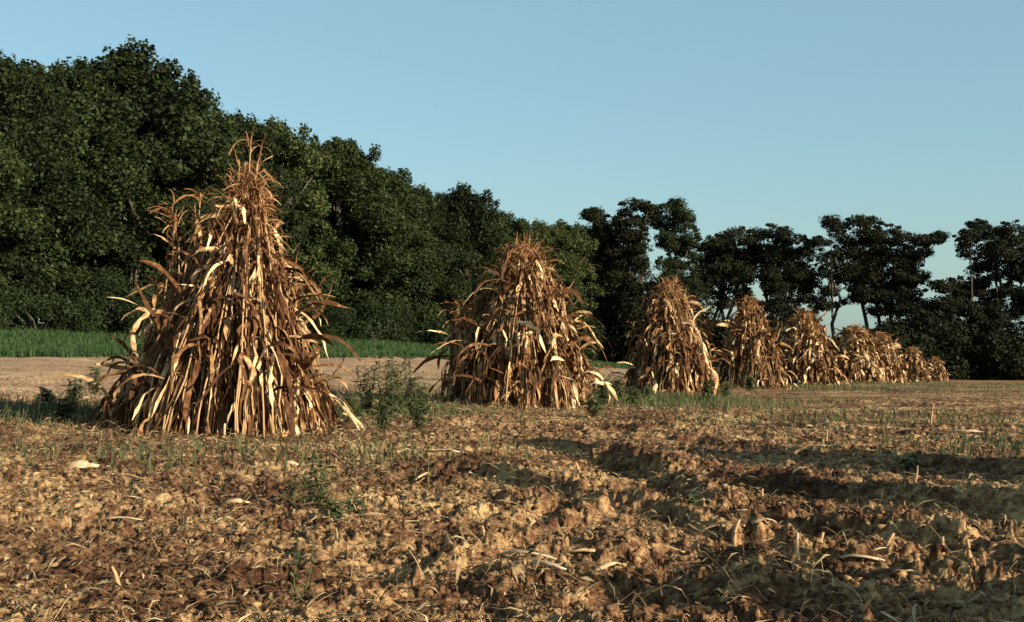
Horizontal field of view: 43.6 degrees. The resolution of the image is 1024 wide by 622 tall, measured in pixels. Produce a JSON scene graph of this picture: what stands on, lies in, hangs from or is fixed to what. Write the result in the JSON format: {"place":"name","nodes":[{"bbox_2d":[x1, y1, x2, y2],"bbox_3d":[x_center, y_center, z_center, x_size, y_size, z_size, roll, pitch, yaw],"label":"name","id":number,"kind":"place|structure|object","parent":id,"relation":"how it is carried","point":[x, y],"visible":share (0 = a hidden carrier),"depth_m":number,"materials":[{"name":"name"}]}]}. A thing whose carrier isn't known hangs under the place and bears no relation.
{"place":"outdoors","nodes":[
{"label":"outdoors","id":0,"kind":"place"},
{"bbox_2d":[0,323,630,368],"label":"grass field","id":1,"kind":"structure","parent":0,"point":[389,355],"depth_m":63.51,"materials":[{"name":"plant"}]},
{"bbox_2d":[0,284,21,329],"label":"shrub","id":2,"kind":"object","parent":1,"relation":"on","point":[7,312],"visible":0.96,"depth_m":55.57,"materials":[{"name":"green plant"}]},
{"bbox_2d":[0,115,48,310],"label":"tree","id":3,"kind":"object","parent":1,"relation":"on","point":[13,170],"visible":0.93,"depth_m":58.52,"materials":[{"name":"green plant"}]},
{"bbox_2d":[1,285,102,333],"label":"shrub","id":4,"kind":"object","parent":1,"relation":"on","point":[60,308],"visible":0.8,"depth_m":59.87,"materials":[{"name":"green plant"}]},
{"bbox_2d":[0,49,120,324],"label":"tree","id":5,"kind":"object","parent":1,"relation":"on","point":[64,207],"visible":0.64,"depth_m":62.51,"materials":[{"name":"green plant"}]},
{"bbox_2d":[28,63,129,324],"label":"tree","id":6,"kind":"object","parent":1,"relation":"on","point":[44,68],"visible":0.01,"depth_m":71.24,"materials":[{"name":"green plant"}]},
{"bbox_2d":[0,56,159,327],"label":"tree","id":7,"kind":"object","parent":1,"relation":"on","point":[46,266],"visible":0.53,"depth_m":65.39,"materials":[{"name":"green plant"}]},
{"bbox_2d":[47,260,170,335],"bbox_3d":[-19.972,-0.403,64.638,6.569,4.290,7.136,1,-2,-30],"label":"shrub","id":8,"kind":"object","parent":1,"relation":"on","point":[104,279],"visible":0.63,"depth_m":63.73,"materials":[{"name":"green plant"}]},
{"bbox_2d":[40,56,196,325],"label":"tree","id":9,"kind":"object","parent":1,"relation":"on","point":[90,262],"visible":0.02,"depth_m":72.02,"materials":[{"name":"green plant"}]},
{"bbox_2d":[50,34,237,331],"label":"tree","id":10,"kind":"object","parent":1,"relation":"on","point":[133,85],"visible":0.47,"depth_m":69.05,"materials":[{"name":"green plant"}]},
{"bbox_2d":[88,69,246,327],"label":"tree","id":11,"kind":"object","parent":1,"relation":"on","point":[214,109],"visible":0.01,"depth_m":76.67,"materials":[{"name":"green plant"}]},
{"bbox_2d":[94,97,253,323],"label":"tree","id":12,"kind":"object","parent":1,"relation":"on","point":[205,172],"visible":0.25,"depth_m":72.72,"materials":[{"name":"green plant"}]},
{"bbox_2d":[161,108,312,292],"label":"tree","id":13,"kind":"object","parent":1,"relation":"on","point":[295,229],"visible":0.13,"depth_m":77.73,"materials":[{"name":"green plant"}]},
{"bbox_2d":[210,127,365,323],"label":"tree","id":14,"kind":"object","parent":1,"relation":"on","point":[341,264],"visible":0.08,"depth_m":84.71,"materials":[{"name":"green plant"}]},
{"bbox_2d":[253,114,340,316],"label":"tree","id":15,"kind":"object","parent":1,"relation":"on","point":[297,154],"visible":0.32,"depth_m":81.37,"materials":[{"name":"green plant"}]},
{"bbox_2d":[302,299,375,339],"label":"shrub","id":16,"kind":"object","parent":1,"relation":"on","point":[345,316],"visible":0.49,"depth_m":80.17,"materials":[{"name":"green plant"}]},
{"bbox_2d":[278,140,403,332],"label":"tree","id":17,"kind":"object","parent":1,"relation":"on","point":[361,283],"visible":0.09,"depth_m":89.06,"materials":[{"name":"green plant"}]},
{"bbox_2d":[294,136,422,331],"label":"tree","id":18,"kind":"object","parent":1,"relation":"on","point":[355,161],"visible":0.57,"depth_m":86.64,"materials":[{"name":"green plant"}]},
{"bbox_2d":[334,295,411,341],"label":"shrub","id":19,"kind":"object","parent":1,"relation":"on","point":[376,314],"visible":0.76,"depth_m":84.73,"materials":[{"name":"green plant"}]},
{"bbox_2d":[323,162,436,335],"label":"tree","id":20,"kind":"object","parent":1,"relation":"on","point":[404,284],"visible":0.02,"depth_m":93.91,"materials":[{"name":"green plant"}]},
{"bbox_2d":[323,165,449,338],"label":"tree","id":21,"kind":"object","parent":1,"relation":"on","point":[409,198],"visible":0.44,"depth_m":90.18,"materials":[{"name":"green plant"}]},
{"bbox_2d":[357,189,458,334],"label":"tree","id":22,"kind":"object","parent":1,"relation":"on","point":[445,272],"visible":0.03,"depth_m":98.82,"materials":[{"name":"green plant"}]},
{"bbox_2d":[389,310,453,346],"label":"shrub","id":23,"kind":"object","parent":1,"relation":"on","point":[433,335],"visible":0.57,"depth_m":89.23,"materials":[{"name":"green plant"}]},
{"bbox_2d":[394,183,481,339],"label":"tree","id":24,"kind":"object","parent":1,"relation":"on","point":[441,225],"visible":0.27,"depth_m":96.17,"materials":[{"name":"green plant"}]},
{"bbox_2d":[425,312,479,345],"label":"shrub","id":25,"kind":"object","parent":1,"relation":"on","point":[448,322],"visible":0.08,"depth_m":94.95,"materials":[{"name":"green plant"}]},
{"bbox_2d":[419,191,490,341],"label":"tree","id":26,"kind":"object","parent":1,"relation":"on","point":[469,270],"visible":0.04,"depth_m":102.28,"materials":[{"name":"green plant"}]},
{"bbox_2d":[431,182,514,340],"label":"tree","id":27,"kind":"object","parent":1,"relation":"on","point":[483,241],"visible":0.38,"depth_m":99.80,"materials":[{"name":"green plant"}]},
{"bbox_2d":[466,210,545,315],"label":"tree","id":28,"kind":"object","parent":1,"relation":"on","point":[520,227],"visible":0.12,"depth_m":106.25,"materials":[{"name":"green plant"}]},
{"bbox_2d":[526,219,589,322],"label":"tree","id":29,"kind":"object","parent":1,"relation":"on","point":[567,261],"visible":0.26,"depth_m":112.82,"materials":[{"name":"green plant"}]},
{"bbox_2d":[547,218,605,321],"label":"tree","id":30,"kind":"object","parent":1,"relation":"on","point":[569,239],"visible":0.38,"depth_m":116.57,"materials":[{"name":"green plant"}]},
{"bbox_2d":[550,224,604,344],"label":"tree","id":31,"kind":"object","parent":1,"relation":"on","point":[593,305],"visible":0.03,"depth_m":119.57,"materials":[{"name":"green plant"}]},
{"bbox_2d":[573,319,605,359],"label":"shrub","id":32,"kind":"object","parent":1,"relation":"on","point":[588,352],"visible":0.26,"depth_m":112.22,"materials":[{"name":"green plant"}]},
{"bbox_2d":[570,225,634,299],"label":"tree","id":33,"kind":"object","parent":1,"relation":"on","point":[583,281],"visible":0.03,"depth_m":125.11,"materials":[{"name":"green plant"}]},
{"bbox_2d":[579,223,631,321],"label":"tree","id":34,"kind":"object","parent":1,"relation":"on","point":[604,281],"visible":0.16,"depth_m":121.16,"materials":[{"name":"green plant"}]},
{"bbox_2d":[588,320,622,361],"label":"shrub","id":35,"kind":"object","parent":1,"relation":"on","point":[602,357],"visible":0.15,"depth_m":118.24,"materials":[{"name":"green plant"}]},
{"bbox_2d":[578,197,657,325],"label":"tree","id":36,"kind":"object","parent":1,"relation":"on","point":[630,252],"visible":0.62,"depth_m":120.05,"materials":[{"name":"green plant"}]},
{"bbox_2d":[589,295,649,362],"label":"thicket","id":37,"kind":"object","parent":1,"relation":"on","point":[625,305],"visible":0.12,"depth_m":117.91,"materials":[{"name":"green plant"}]},
{"bbox_2d":[598,273,721,362],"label":"thicket","id":38,"kind":"object","parent":1,"relation":"on","point":[619,353],"visible":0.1,"depth_m":116.98,"materials":[{"name":"green plant"}]},
{"bbox_2d":[641,195,714,299],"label":"tree","id":39,"kind":"object","parent":1,"relation":"on","point":[680,216],"visible":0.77,"depth_m":122.90,"materials":[{"name":"green plant"}]},
{"bbox_2d":[0,354,1023,621],"bbox_3d":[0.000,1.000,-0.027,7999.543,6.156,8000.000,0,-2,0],"label":"ground","id":40,"kind":"structure","parent":0,"point":[992,496],"depth_m":7.85,"materials":[{"name":"soil"}]},
{"bbox_2d":[35,386,57,407],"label":"weed plant","id":41,"kind":"object","parent":40,"relation":"on","point":[47,396],"visible":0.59,"depth_m":16.87,"materials":[{"name":"green plant"}]},
{"bbox_2d":[48,393,78,422],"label":"weed plant","id":42,"kind":"object","parent":40,"relation":"on","point":[63,407],"visible":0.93,"depth_m":14.31,"materials":[{"name":"green plant"}]},
{"bbox_2d":[61,374,86,406],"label":"weed plant","id":43,"kind":"object","parent":40,"relation":"on","point":[75,390],"visible":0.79,"depth_m":17.06,"materials":[{"name":"green plant"}]},
{"bbox_2d":[65,459,99,467],"bbox_3d":[-3.294,1.177,9.827,0.254,0.074,0.075,1,-2,-23],"label":"corn husk","id":44,"kind":"object","parent":40,"relation":"on","point":[82,463],"visible":0.99,"depth_m":9.81,"materials":[{"name":"beige plant"}]},
{"bbox_2d":[82,367,105,394],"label":"weed plant","id":45,"kind":"object","parent":40,"relation":"on","point":[98,374],"visible":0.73,"depth_m":19.97,"materials":[{"name":"green plant"}]},
{"bbox_2d":[103,566,120,590],"bbox_3d":[-1.706,1.167,5.497,0.111,0.146,0.051,-1,-2,37],"label":"corn stub","id":46,"kind":"object","parent":40,"relation":"on","point":[115,575],"visible":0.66,"depth_m":5.49,"materials":[{"name":"beige plant"}]},
{"bbox_2d":[46,128,365,441],"bbox_3d":[-3.204,-0.321,14.159,3.205,3.403,3.028,1,-2,-38],"label":"corn shock","id":47,"kind":"object","parent":40,"relation":"on","point":[227,321],"visible":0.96,"depth_m":13.72,"materials":[{"name":"brown plant"}]},
{"bbox_2d":[223,498,249,503],"bbox_3d":[-1.753,1.211,8.159,0.178,0.040,0.041,0,-2,-7],"label":"corn husk","id":48,"kind":"object","parent":40,"relation":"on","point":[238,500],"visible":0.9,"depth_m":8.15,"materials":[{"name":"beige plant"}]},
{"bbox_2d":[275,472,310,504],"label":"weed plant","id":49,"kind":"object","parent":40,"relation":"on","point":[292,493],"visible":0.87,"depth_m":8.32,"materials":[{"name":"green plant"}]},
{"bbox_2d":[280,531,319,601],"bbox_3d":[-0.886,1.081,5.376,0.188,0.323,0.107,1,-2,-25],"label":"weed plant","id":50,"kind":"object","parent":40,"relation":"on","point":[306,582],"visible":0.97,"depth_m":5.38,"materials":[{"name":"green plant"}]},
{"bbox_2d":[300,456,337,504],"bbox_3d":[-1.218,1.063,8.017,0.234,0.307,0.275,1,-2,-20],"label":"weed plant","id":51,"kind":"object","parent":40,"relation":"on","point":[314,497],"visible":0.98,"depth_m":8.03,"materials":[{"name":"green plant"}]},
{"bbox_2d":[312,496,355,523],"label":"weed plant","id":52,"kind":"object","parent":40,"relation":"on","point":[337,509],"visible":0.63,"depth_m":7.57,"materials":[{"name":"green plant"}]},
{"bbox_2d":[338,389,365,423],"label":"weed plant","id":53,"kind":"object","parent":40,"relation":"on","point":[351,404],"visible":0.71,"depth_m":15.08,"materials":[{"name":"green plant"}]},
{"bbox_2d":[337,485,374,517],"bbox_3d":[-0.971,1.182,7.844,0.280,0.224,0.203,1,-2,-43],"label":"weed plant","id":54,"kind":"object","parent":40,"relation":"on","point":[350,506],"visible":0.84,"depth_m":7.85,"materials":[{"name":"green plant"}]},
{"bbox_2d":[353,358,382,415],"bbox_3d":[-1.866,0.986,16.702,0.462,0.778,0.464,1,-2,-35],"label":"weed plant","id":55,"kind":"object","parent":40,"relation":"on","point":[367,404],"visible":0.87,"depth_m":16.66,"materials":[{"name":"green plant"}]},
{"bbox_2d":[369,396,399,429],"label":"weed plant","id":56,"kind":"object","parent":40,"relation":"on","point":[382,421],"visible":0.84,"depth_m":14.47,"materials":[{"name":"green plant"}]},
{"bbox_2d":[369,348,405,414],"bbox_3d":[-1.596,0.925,16.392,0.502,0.911,0.387,1,-2,-40],"label":"weed plant","id":57,"kind":"object","parent":40,"relation":"on","point":[387,392],"visible":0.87,"depth_m":16.37,"materials":[{"name":"green plant"}]},
{"bbox_2d":[390,357,415,411],"bbox_3d":[-1.522,1.014,17.288,0.422,0.786,0.495,-1,-2,40],"label":"weed plant","id":58,"kind":"object","parent":40,"relation":"on","point":[396,389],"visible":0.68,"depth_m":17.29,"materials":[{"name":"green plant"}]},
{"bbox_2d":[401,371,429,416],"bbox_3d":[-1.201,1.056,16.031,0.407,0.619,0.418,0,-2,0],"label":"weed plant","id":59,"kind":"object","parent":40,"relation":"on","point":[414,392],"visible":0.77,"depth_m":16.00,"materials":[{"name":"green plant"}]},
{"bbox_2d":[408,398,431,429],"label":"weed plant","id":60,"kind":"object","parent":40,"relation":"on","point":[417,417],"visible":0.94,"depth_m":14.85,"materials":[{"name":"green plant"}]},
{"bbox_2d":[412,387,431,412],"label":"weed plant","id":61,"kind":"object","parent":40,"relation":"on","point":[424,399],"visible":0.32,"depth_m":17.68,"materials":[{"name":"green plant"}]},
{"bbox_2d":[416,449,464,454],"bbox_3d":[-0.628,1.261,11.384,0.497,0.073,0.144,0,-2,0],"label":"corn husk","id":62,"kind":"object","parent":40,"relation":"on","point":[438,450],"visible":0.68,"depth_m":11.40,"materials":[{"name":"beige plant"}]},
{"bbox_2d":[0,386,1023,621],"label":"soil clods","id":63,"kind":"object","parent":40,"relation":"on","point":[742,601],"visible":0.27,"depth_m":6.12,"materials":[{"name":"brown soil"}]},
{"bbox_2d":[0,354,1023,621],"bbox_3d":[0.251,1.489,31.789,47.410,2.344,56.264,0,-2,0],"label":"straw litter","id":64,"kind":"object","parent":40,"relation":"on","point":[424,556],"visible":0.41,"depth_m":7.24,"materials":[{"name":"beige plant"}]},
{"bbox_2d":[0,366,1023,502],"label":"weeds","id":65,"kind":"object","parent":40,"relation":"on","point":[667,398],"visible":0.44,"depth_m":16.28,"materials":[{"name":"green plant"}]},
{"bbox_2d":[407,230,617,410],"bbox_3d":[0.186,0.163,20.509,3.162,2.982,3.010,1,-2,-31],"label":"corn shock","id":66,"kind":"object","parent":40,"relation":"on","point":[517,347],"visible":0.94,"depth_m":20.14,"materials":[{"name":"brown plant"}]},
{"bbox_2d":[499,549,556,559],"bbox_3d":[0.061,1.096,5.768,0.299,0.037,0.049,-1,-2,30],"label":"corn husk","id":67,"kind":"object","parent":40,"relation":"on","point":[517,551],"visible":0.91,"depth_m":5.77,"materials":[{"name":"beige plant"}]},
{"bbox_2d":[529,559,565,569],"bbox_3d":[0.143,1.092,5.519,0.219,0.032,0.040,-2,-2,45],"label":"corn husk","id":68,"kind":"object","parent":40,"relation":"on","point":[544,562],"visible":0.93,"depth_m":5.49,"materials":[{"name":"beige plant"}]},
{"bbox_2d":[579,390,606,416],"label":"weed plant","id":69,"kind":"object","parent":40,"relation":"on","point":[591,404],"visible":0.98,"depth_m":17.91,"materials":[{"name":"green plant"}]},
{"bbox_2d":[591,375,616,405],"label":"weed plant","id":70,"kind":"object","parent":40,"relation":"on","point":[601,390],"visible":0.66,"depth_m":21.33,"materials":[{"name":"green plant"}]},
{"bbox_2d":[593,561,621,571],"bbox_3d":[0.462,1.193,6.000,0.045,0.040,0.200,-2,-2,45],"label":"corn husk","id":71,"kind":"object","parent":40,"relation":"on","point":[607,564],"visible":0.94,"depth_m":5.97,"materials":[{"name":"beige plant"}]},
{"bbox_2d":[610,373,626,400],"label":"weed plant","id":72,"kind":"object","parent":40,"relation":"on","point":[618,386],"visible":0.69,"depth_m":24.80,"materials":[{"name":"green plant"}]},
{"bbox_2d":[625,385,643,406],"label":"weed plant","id":73,"kind":"object","parent":40,"relation":"on","point":[632,394],"visible":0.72,"depth_m":21.64,"materials":[{"name":"green plant"}]},
{"bbox_2d":[638,382,652,397],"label":"weed plant","id":74,"kind":"object","parent":40,"relation":"on","point":[644,392],"visible":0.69,"depth_m":27.27,"materials":[{"name":"green plant"}]},
{"bbox_2d":[605,272,729,394],"bbox_3d":[3.946,0.560,31.740,2.914,3.154,2.853,-1,-2,36],"label":"corn shock","id":75,"kind":"object","parent":40,"relation":"on","point":[670,349],"visible":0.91,"depth_m":31.26,"materials":[{"name":"brown plant"}]},
{"bbox_2d":[674,492,704,508],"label":"weed plant","id":76,"kind":"object","parent":40,"relation":"on","point":[690,497],"visible":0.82,"depth_m":8.00,"materials":[{"name":"green plant"}]},
{"bbox_2d":[699,377,716,398],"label":"weed plant","id":77,"kind":"object","parent":40,"relation":"on","point":[707,389],"visible":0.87,"depth_m":27.99,"materials":[{"name":"green plant"}]},
{"bbox_2d":[719,381,732,396],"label":"weed plant","id":78,"kind":"object","parent":40,"relation":"on","point":[726,389],"visible":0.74,"depth_m":29.64,"materials":[{"name":"green plant"}]},
{"bbox_2d":[704,316,749,371],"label":"thicket","id":79,"kind":"object","parent":40,"relation":"on","point":[716,336],"visible":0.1,"depth_m":117.87,"materials":[{"name":"green plant"}]},
{"bbox_2d":[731,519,743,547],"bbox_3d":[1.096,1.090,6.215,0.069,0.156,0.088,-1,-2,36],"label":"corn stub","id":80,"kind":"object","parent":40,"relation":"on","point":[735,533],"visible":0.81,"depth_m":6.22,"materials":[{"name":"beige plant"}]},
{"bbox_2d":[688,223,795,320],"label":"tree","id":81,"kind":"object","parent":40,"relation":"on","point":[722,263],"visible":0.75,"depth_m":125.56,"materials":[{"name":"green plant"}]},
{"bbox_2d":[741,375,755,390],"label":"weed plant","id":82,"kind":"object","parent":40,"relation":"on","point":[749,383],"visible":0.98,"depth_m":35.49,"materials":[{"name":"green plant"}]},
{"bbox_2d":[715,311,789,342],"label":"thicket","id":83,"kind":"object","parent":40,"relation":"on","point":[776,315],"depth_m":119.93,"materials":[{"name":"green plant"}]},
{"bbox_2d":[708,288,797,389],"bbox_3d":[7.364,0.871,39.408,2.929,3.177,2.910,0,-2,0],"label":"corn shock","id":84,"kind":"object","parent":40,"relation":"on","point":[757,355],"visible":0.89,"depth_m":38.84,"materials":[{"name":"brown plant"}]},
{"bbox_2d":[765,311,797,359],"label":"thicket","id":85,"kind":"object","parent":40,"relation":"on","point":[786,322],"visible":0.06,"depth_m":117.75,"materials":[{"name":"green plant"}]},
{"bbox_2d":[755,225,828,321],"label":"tree","id":86,"kind":"object","parent":40,"relation":"on","point":[799,277],"visible":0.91,"depth_m":124.29,"materials":[{"name":"green plant"}]},
{"bbox_2d":[791,533,813,564],"bbox_3d":[1.309,1.087,5.789,0.107,0.164,0.057,0,-2,0],"label":"corn stub","id":87,"kind":"object","parent":40,"relation":"on","point":[796,555],"visible":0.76,"depth_m":5.79,"materials":[{"name":"beige plant"}]},
{"bbox_2d":[780,308,849,384],"bbox_3d":[11.121,1.340,48.033,2.978,3.041,2.844,0,-2,0],"label":"corn shock","id":88,"kind":"object","parent":40,"relation":"on","point":[805,338],"visible":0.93,"depth_m":47.40,"materials":[{"name":"brown plant"}]},
{"bbox_2d":[828,323,875,374],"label":"thicket","id":89,"kind":"object","parent":40,"relation":"on","point":[841,332],"visible":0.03,"depth_m":120.47,"materials":[{"name":"green plant"}]},
{"bbox_2d":[828,323,889,382],"bbox_3d":[15.947,2.003,59.902,3.755,2.949,3.310,-7,-5,36],"label":"corn shock","id":90,"kind":"object","parent":40,"relation":"on","point":[856,346],"visible":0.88,"depth_m":59.21,"materials":[{"name":"brown plant"}]},
{"bbox_2d":[838,554,884,560],"bbox_3d":[1.649,1.165,6.050,0.218,0.030,0.042,-1,-2,23],"label":"corn husk","id":91,"kind":"object","parent":40,"relation":"on","point":[861,556],"visible":0.98,"depth_m":6.04,"materials":[{"name":"beige plant"}]},
{"bbox_2d":[810,212,950,336],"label":"tree","id":92,"kind":"object","parent":40,"relation":"on","point":[864,273],"visible":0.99,"depth_m":123.13,"materials":[{"name":"green plant"}]},
{"bbox_2d":[872,330,908,382],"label":"corn shock","id":93,"kind":"object","parent":40,"relation":"on","point":[896,366],"visible":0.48,"depth_m":69.50,"materials":[{"name":"brown plant"}]},
{"bbox_2d":[884,533,897,553],"bbox_3d":[1.894,1.159,6.392,0.073,0.104,0.054,-1,-2,26],"label":"corn stub","id":94,"kind":"object","parent":40,"relation":"on","point":[887,545],"visible":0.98,"depth_m":6.39,"materials":[{"name":"beige plant"}]},
{"bbox_2d":[869,325,930,362],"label":"thicket","id":95,"kind":"object","parent":40,"relation":"on","point":[902,340],"visible":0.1,"depth_m":116.68,"materials":[{"name":"green plant"}]},
{"bbox_2d":[893,448,924,471],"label":"weed plant","id":96,"kind":"object","parent":40,"relation":"on","point":[901,460],"visible":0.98,"depth_m":10.00,"materials":[{"name":"green plant"}]},
{"bbox_2d":[900,346,934,382],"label":"corn shock","id":97,"kind":"object","parent":40,"relation":"on","point":[917,369],"visible":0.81,"depth_m":87.12,"materials":[{"name":"brown plant"}]},
{"bbox_2d":[869,303,978,379],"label":"thicket","id":98,"kind":"object","parent":40,"relation":"on","point":[921,333],"visible":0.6,"depth_m":117.79,"materials":[{"name":"green plant"}]},
{"bbox_2d":[926,356,949,380],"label":"corn shock","id":99,"kind":"object","parent":40,"relation":"on","point":[937,366],"visible":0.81,"depth_m":103.49,"materials":[{"name":"brown plant"}]},
{"bbox_2d":[965,539,975,563],"bbox_3d":[2.013,1.071,5.650,0.037,0.132,0.088,1,-2,-18],"label":"corn stub","id":100,"kind":"object","parent":40,"relation":"on","point":[969,554],"visible":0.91,"depth_m":5.63,"materials":[{"name":"beige plant"}]},
{"bbox_2d":[921,218,1023,379],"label":"tree","id":101,"kind":"object","parent":40,"relation":"on","point":[988,306],"visible":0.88,"depth_m":120.73,"materials":[{"name":"green plant"}]},
{"bbox_2d":[943,316,1003,378],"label":"thicket","id":102,"kind":"object","parent":40,"relation":"on","point":[984,332],"visible":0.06,"depth_m":119.15,"materials":[{"name":"green plant"}]},
{"bbox_2d":[946,329,1023,379],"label":"thicket","id":103,"kind":"object","parent":40,"relation":"on","point":[996,348],"visible":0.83,"depth_m":116.60,"materials":[{"name":"green plant"}]},
{"bbox_2d":[998,334,1023,379],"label":"thicket","id":104,"kind":"object","parent":40,"relation":"on","point":[1009,376],"visible":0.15,"depth_m":118.98,"materials":[{"name":"green plant"}]},
{"bbox_2d":[0,0,1023,338],"label":"sky","id":105,"kind":"structure","parent":0,"point":[909,114],"materials":[{"name":"blue"}]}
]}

